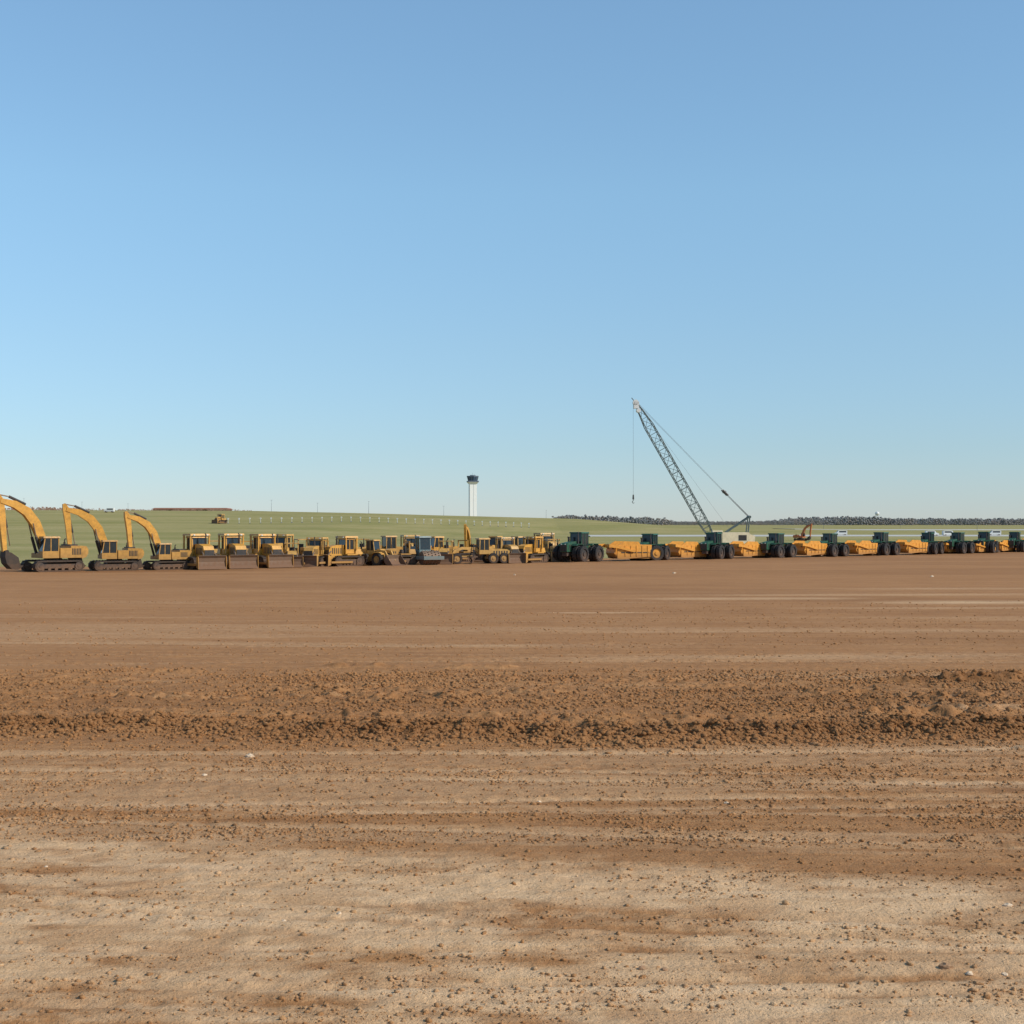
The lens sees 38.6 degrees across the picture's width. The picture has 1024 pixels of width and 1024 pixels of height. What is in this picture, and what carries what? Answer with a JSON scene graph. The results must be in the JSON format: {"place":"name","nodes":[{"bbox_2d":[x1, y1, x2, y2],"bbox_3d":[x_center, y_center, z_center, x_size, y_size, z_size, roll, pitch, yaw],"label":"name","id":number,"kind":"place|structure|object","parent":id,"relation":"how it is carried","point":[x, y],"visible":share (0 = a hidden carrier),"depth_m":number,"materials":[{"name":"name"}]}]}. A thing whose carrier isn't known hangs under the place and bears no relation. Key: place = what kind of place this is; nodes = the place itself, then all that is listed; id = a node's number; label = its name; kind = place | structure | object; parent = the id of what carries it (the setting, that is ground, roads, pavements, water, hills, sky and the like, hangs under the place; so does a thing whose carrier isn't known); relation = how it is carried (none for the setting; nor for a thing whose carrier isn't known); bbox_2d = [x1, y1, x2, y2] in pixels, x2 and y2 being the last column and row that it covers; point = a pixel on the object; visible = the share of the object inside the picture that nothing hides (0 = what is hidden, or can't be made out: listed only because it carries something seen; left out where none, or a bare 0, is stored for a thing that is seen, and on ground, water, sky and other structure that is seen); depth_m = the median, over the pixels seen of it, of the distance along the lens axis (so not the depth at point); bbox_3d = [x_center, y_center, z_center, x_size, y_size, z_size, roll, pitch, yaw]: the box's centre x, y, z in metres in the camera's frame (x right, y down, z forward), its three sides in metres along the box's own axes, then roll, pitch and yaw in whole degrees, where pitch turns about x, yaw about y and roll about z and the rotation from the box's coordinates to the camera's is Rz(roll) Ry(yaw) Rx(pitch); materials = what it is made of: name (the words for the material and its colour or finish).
{"place":"outdoors","nodes":[
{"label":"outdoors","id":0,"kind":"place"},
{"bbox_2d":[207,540,221,554],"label":"bulldozer","id":1,"kind":"object","parent":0,"point":[215,548],"visible":0.02,"depth_m":160.56,"materials":[{"name":"metal"}]},
{"bbox_2d":[241,540,252,551],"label":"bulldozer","id":2,"kind":"object","parent":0,"point":[247,546],"visible":0.03,"depth_m":164.11,"materials":[{"name":"metal"}]},
{"bbox_2d":[365,536,408,552],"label":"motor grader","id":3,"kind":"object","parent":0,"point":[386,542],"visible":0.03,"depth_m":172.30,"materials":[{"name":"metal"}]},
{"bbox_2d":[0,510,1023,1023],"bbox_3d":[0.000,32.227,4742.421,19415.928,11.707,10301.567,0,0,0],"label":"ground","id":4,"kind":"structure","parent":0,"point":[492,596],"depth_m":25.84,"materials":[{"name":"soil"}]},
{"bbox_2d":[0,494,87,571],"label":"excavator","id":5,"kind":"object","parent":4,"relation":"on","point":[52,552],"visible":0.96,"depth_m":141.53,"materials":[{"name":"metal"}]},
{"bbox_2d":[62,503,143,570],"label":"excavator","id":6,"kind":"object","parent":4,"relation":"on","point":[110,553],"visible":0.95,"depth_m":144.81,"materials":[{"name":"metal"}]},
{"bbox_2d":[104,508,114,511],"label":"parked van","id":7,"kind":"object","parent":4,"relation":"on","point":[110,510],"visible":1,"depth_m":639.20,"materials":[{"name":"white paint"}]},
{"bbox_2d":[5,506,251,510],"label":"distant scrub","id":8,"kind":"object","parent":4,"relation":"on","point":[46,508],"visible":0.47,"depth_m":791.08,"materials":[{"name":"green plant"}]},
{"bbox_2d":[124,511,192,569],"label":"excavator","id":9,"kind":"object","parent":4,"relation":"on","point":[165,555],"visible":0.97,"depth_m":147.38,"materials":[{"name":"metal"}]},
{"bbox_2d":[153,508,233,510],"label":"terminal building","id":10,"kind":"structure","parent":4,"relation":"on","point":[180,509],"depth_m":822.46,"materials":[{"name":"red brick"}]},
{"bbox_2d":[177,533,226,569],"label":"bulldozer","id":11,"kind":"object","parent":4,"relation":"on","point":[203,551],"visible":0.81,"depth_m":148.52,"materials":[{"name":"metal"}]},
{"bbox_2d":[212,514,227,523],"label":"bulldozer","id":12,"kind":"object","parent":4,"relation":"on","point":[220,518],"visible":1,"depth_m":499.37,"materials":[{"name":"metal"}]},
{"bbox_2d":[216,533,258,568],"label":"bulldozer","id":13,"kind":"object","parent":4,"relation":"on","point":[233,549],"visible":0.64,"depth_m":151.23,"materials":[{"name":"metal"}]},
{"bbox_2d":[248,533,293,567],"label":"bulldozer","id":14,"kind":"object","parent":4,"relation":"on","point":[266,549],"visible":0.77,"depth_m":154.50,"materials":[{"name":"metal"}]},
{"bbox_2d":[273,534,293,552],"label":"bulldozer","id":15,"kind":"object","parent":4,"relation":"on","point":[281,539],"visible":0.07,"depth_m":165.44,"materials":[{"name":"metal"}]},
{"bbox_2d":[284,543,304,566],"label":"bulldozer","id":16,"kind":"object","parent":4,"relation":"on","point":[299,561],"visible":0.56,"depth_m":155.57,"materials":[{"name":"metal"}]},
{"bbox_2d":[294,539,308,554],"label":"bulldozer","id":17,"kind":"object","parent":4,"relation":"on","point":[301,548],"visible":0.09,"depth_m":166.54,"materials":[{"name":"metal"}]},
{"bbox_2d":[298,537,332,566],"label":"bulldozer","id":18,"kind":"object","parent":4,"relation":"on","point":[313,550],"visible":0.74,"depth_m":157.29,"materials":[{"name":"metal"}]},
{"bbox_2d":[319,536,368,565],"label":"bulldozer","id":19,"kind":"object","parent":4,"relation":"on","point":[342,552],"visible":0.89,"depth_m":159.64,"materials":[{"name":"metal"}]},
{"bbox_2d":[355,538,369,548],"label":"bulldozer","id":20,"kind":"object","parent":4,"relation":"on","point":[363,545],"visible":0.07,"depth_m":168.36,"materials":[{"name":"metal"}]},
{"bbox_2d":[358,540,406,565],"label":"wheel loader","id":21,"kind":"object","parent":4,"relation":"on","point":[378,556],"visible":0.76,"depth_m":161.74,"materials":[{"name":"metal"}]},
{"bbox_2d":[381,540,418,564],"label":"bulldozer","id":22,"kind":"object","parent":4,"relation":"on","point":[408,556],"visible":0.43,"depth_m":164.92,"materials":[{"name":"metal"}]},
{"bbox_2d":[400,535,419,562],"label":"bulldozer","id":23,"kind":"object","parent":4,"relation":"on","point":[411,539],"visible":0.08,"depth_m":174.23,"materials":[{"name":"metal"}]},
{"bbox_2d":[408,536,443,564],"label":"soil compactor","id":24,"kind":"object","parent":4,"relation":"on","point":[421,546],"visible":0.79,"depth_m":164.75,"materials":[{"name":"metal"}]},
{"bbox_2d":[431,536,457,550],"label":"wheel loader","id":25,"kind":"object","parent":4,"relation":"on","point":[435,543],"visible":0.08,"depth_m":175.74,"materials":[{"name":"metal"}]},
{"bbox_2d":[438,540,455,563],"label":"bulldozer","id":26,"kind":"object","parent":4,"relation":"on","point":[445,551],"visible":0.56,"depth_m":166.90,"materials":[{"name":"metal"}]},
{"bbox_2d":[449,539,475,561],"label":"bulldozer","id":27,"kind":"object","parent":4,"relation":"on","point":[465,553],"visible":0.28,"depth_m":176.39,"materials":[{"name":"metal"}]},
{"bbox_2d":[464,524,475,550],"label":"excavator","id":28,"kind":"object","parent":4,"relation":"on","point":[467,536],"visible":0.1,"depth_m":178.94,"materials":[{"name":"metal"}]},
{"bbox_2d":[467,474,478,515],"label":"control tower","id":29,"kind":"structure","parent":4,"relation":"on","point":[472,481],"depth_m":1496.90,"materials":[{"name":"concrete"}]},
{"bbox_2d":[449,538,509,563],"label":"motor grader","id":30,"kind":"object","parent":4,"relation":"on","point":[492,555],"visible":0.9,"depth_m":169.76,"materials":[{"name":"metal"}]},
{"bbox_2d":[475,536,502,560],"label":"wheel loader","id":31,"kind":"object","parent":4,"relation":"on","point":[492,545],"visible":0.11,"depth_m":179.93,"materials":[{"name":"metal"}]},
{"bbox_2d":[495,537,522,562],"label":"bulldozer","id":32,"kind":"object","parent":4,"relation":"on","point":[515,555],"visible":0.64,"depth_m":171.49,"materials":[{"name":"metal"}]},
{"bbox_2d":[0,600,1023,1023],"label":"dirt clods","id":33,"kind":"object","parent":4,"relation":"on","point":[198,724],"visible":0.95,"depth_m":31.44,"materials":[{"name":"dry soil"},{"name":"clay dirt"}]},
{"bbox_2d":[511,536,524,545],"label":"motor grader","id":34,"kind":"object","parent":4,"relation":"on","point":[518,540],"visible":0.02,"depth_m":181.57,"materials":[{"name":"metal"}]},
{"bbox_2d":[518,536,549,562],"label":"bulldozer","id":35,"kind":"object","parent":4,"relation":"on","point":[531,550],"visible":0.86,"depth_m":172.98,"materials":[{"name":"metal"}]},
{"bbox_2d":[543,539,570,561],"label":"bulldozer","id":36,"kind":"object","parent":4,"relation":"on","point":[550,548],"visible":0.36,"depth_m":178.76,"materials":[{"name":"metal"}]},
{"bbox_2d":[553,532,603,561],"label":"tractor","id":37,"kind":"object","parent":4,"relation":"on","point":[577,547],"visible":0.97,"depth_m":176.81,"materials":[{"name":"metal"}]},
{"bbox_2d":[599,541,663,559],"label":"pull scraper","id":38,"kind":"object","parent":4,"relation":"on","point":[625,550],"visible":0.93,"depth_m":180.82,"materials":[{"name":"orange paint"}]},
{"bbox_2d":[630,533,669,560],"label":"tractor","id":39,"kind":"object","parent":4,"relation":"on","point":[649,539],"visible":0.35,"depth_m":184.71,"materials":[{"name":"metal"}]},
{"bbox_2d":[665,541,711,558],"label":"pull scraper","id":40,"kind":"object","parent":4,"relation":"on","point":[686,549],"visible":0.64,"depth_m":188.56,"materials":[{"name":"yellow paint"}]},
{"bbox_2d":[632,398,754,543],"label":"crawler crane","id":41,"kind":"object","parent":4,"relation":"on","point":[730,537],"visible":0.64,"depth_m":217.34,"materials":[{"name":"metal"}]},
{"bbox_2d":[693,532,733,558],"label":"tractor","id":42,"kind":"object","parent":4,"relation":"on","point":[713,545],"visible":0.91,"depth_m":189.84,"materials":[{"name":"metal"}]},
{"bbox_2d":[729,541,771,557],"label":"pull scraper","id":43,"kind":"object","parent":4,"relation":"on","point":[749,548],"visible":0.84,"depth_m":195.02,"materials":[{"name":"orange paint"}]},
{"bbox_2d":[756,533,796,557],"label":"tractor","id":44,"kind":"object","parent":4,"relation":"on","point":[775,546],"visible":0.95,"depth_m":196.91,"materials":[{"name":"metal"}]},
{"bbox_2d":[552,514,1023,524],"bbox_3d":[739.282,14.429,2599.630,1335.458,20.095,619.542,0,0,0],"label":"distant wood","id":45,"kind":"object","parent":4,"relation":"on","point":[848,520],"visible":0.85,"depth_m":2359.70,"materials":[{"name":"green plant"}]},
{"bbox_2d":[793,524,811,540],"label":"excavator","id":46,"kind":"object","parent":4,"relation":"on","point":[801,537],"visible":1,"depth_m":378.99,"materials":[{"name":"metal"}]},
{"bbox_2d":[792,541,827,556],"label":"pull scraper","id":47,"kind":"object","parent":4,"relation":"on","point":[810,548],"visible":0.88,"depth_m":201.29,"materials":[{"name":"orange paint"}]},
{"bbox_2d":[811,533,849,556],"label":"tractor","id":48,"kind":"object","parent":4,"relation":"on","point":[833,549],"visible":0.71,"depth_m":204.59,"materials":[{"name":"metal"}]},
{"bbox_2d":[837,540,880,555],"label":"pull scraper","id":49,"kind":"object","parent":4,"relation":"on","point":[864,547],"visible":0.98,"depth_m":208.52,"materials":[{"name":"orange paint"}]},
{"bbox_2d":[863,532,899,554],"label":"tractor","id":50,"kind":"object","parent":4,"relation":"on","point":[890,548],"visible":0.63,"depth_m":212.06,"materials":[{"name":"metal"}]},
{"bbox_2d":[888,540,931,554],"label":"pull scraper","id":51,"kind":"object","parent":4,"relation":"on","point":[915,546],"visible":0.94,"depth_m":215.98,"materials":[{"name":"orange paint"}]},
{"bbox_2d":[912,532,943,554],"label":"tractor","id":52,"kind":"object","parent":4,"relation":"on","point":[937,547],"visible":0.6,"depth_m":219.11,"materials":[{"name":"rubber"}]},
{"bbox_2d":[938,962,953,969],"bbox_3d":[4.670,4.875,15.740,0.165,0.061,0.129,0,0,7],"label":"rock","id":53,"kind":"object","parent":4,"relation":"on","point":[943,965],"visible":1,"depth_m":15.70,"materials":[{"name":"beige stone"}]},
{"bbox_2d":[940,541,955,551],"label":"pull scraper","id":54,"kind":"object","parent":4,"relation":"on","point":[948,549],"visible":0.3,"depth_m":222.84,"materials":[{"name":"orange paint"}]},
{"bbox_2d":[943,532,974,553],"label":"tractor","id":55,"kind":"object","parent":4,"relation":"on","point":[957,543],"visible":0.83,"depth_m":223.63,"materials":[{"name":"metal"}]},
{"bbox_2d":[965,971,972,975],"bbox_3d":[4.859,4.899,15.553,0.084,0.038,0.086,0,0,-13],"label":"rock","id":56,"kind":"object","parent":4,"relation":"on","point":[969,973],"visible":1,"depth_m":15.53,"materials":[{"name":"stone"}]},
{"bbox_2d":[971,531,998,552],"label":"tractor","id":57,"kind":"object","parent":4,"relation":"on","point":[983,537],"visible":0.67,"depth_m":228.45,"materials":[{"name":"metal"}]},
{"bbox_2d":[974,542,996,552],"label":"pull scraper","id":58,"kind":"object","parent":4,"relation":"on","point":[978,547],"visible":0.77,"depth_m":227.44,"materials":[{"name":"orange paint"}]},
{"bbox_2d":[995,540,1016,551],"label":"pull scraper","id":59,"kind":"object","parent":4,"relation":"on","point":[1003,545],"visible":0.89,"depth_m":233.82,"materials":[{"name":"orange paint"}]},
{"bbox_2d":[1002,903,1012,906],"bbox_3d":[6.219,4.921,18.346,0.144,0.048,0.100,0,0,-13],"label":"rock","id":60,"kind":"object","parent":4,"relation":"on","point":[1008,905],"visible":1,"depth_m":18.31,"materials":[{"name":"stone"}]},
{"bbox_2d":[1001,532,1023,551],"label":"tractor","id":61,"kind":"object","parent":4,"relation":"on","point":[1015,541],"visible":0.73,"depth_m":234.62,"materials":[{"name":"metal"}]},
{"bbox_2d":[0,0,1023,522],"label":"sky","id":62,"kind":"structure","parent":0,"point":[340,256],"materials":[{"name":"blue"}]},
{"bbox_2d":[533,532,556,547],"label":"bulldozer","id":63,"kind":"object","parent":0,"point":[547,536],"visible":0.11,"depth_m":184.50,"materials":[{"name":"metal"}]},
{"bbox_2d":[589,535,1023,536],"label":"airport road","id":64,"kind":"structure","parent":0,"point":[792,535],"depth_m":502.20,"materials":[{"name":"grey asphalt"}]},
{"bbox_2d":[836,530,846,534],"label":"parked van","id":65,"kind":"object","parent":64,"relation":"on","point":[841,532],"visible":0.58,"depth_m":519.15,"materials":[{"name":"white paint"}]},
{"bbox_2d":[925,531,938,535],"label":"parked van","id":66,"kind":"object","parent":64,"relation":"on","point":[936,534],"visible":0.53,"depth_m":499.20,"materials":[{"name":"white paint"}]},
{"bbox_2d":[942,531,952,534],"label":"parked van","id":67,"kind":"object","parent":64,"relation":"on","point":[946,532],"visible":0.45,"depth_m":504.08,"materials":[{"name":"white paint"}]},
{"bbox_2d":[990,530,1000,534],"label":"parked van","id":68,"kind":"object","parent":64,"relation":"on","point":[995,532],"visible":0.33,"depth_m":511.14,"materials":[{"name":"white paint"}]},
{"bbox_2d":[773,528,1023,529],"bbox_3d":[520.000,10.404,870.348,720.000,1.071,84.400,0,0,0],"label":"runway","id":69,"kind":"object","parent":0,"point":[911,529],"visible":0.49,"depth_m":876.94,"materials":[{"name":"grey asphalt"}]}
]}

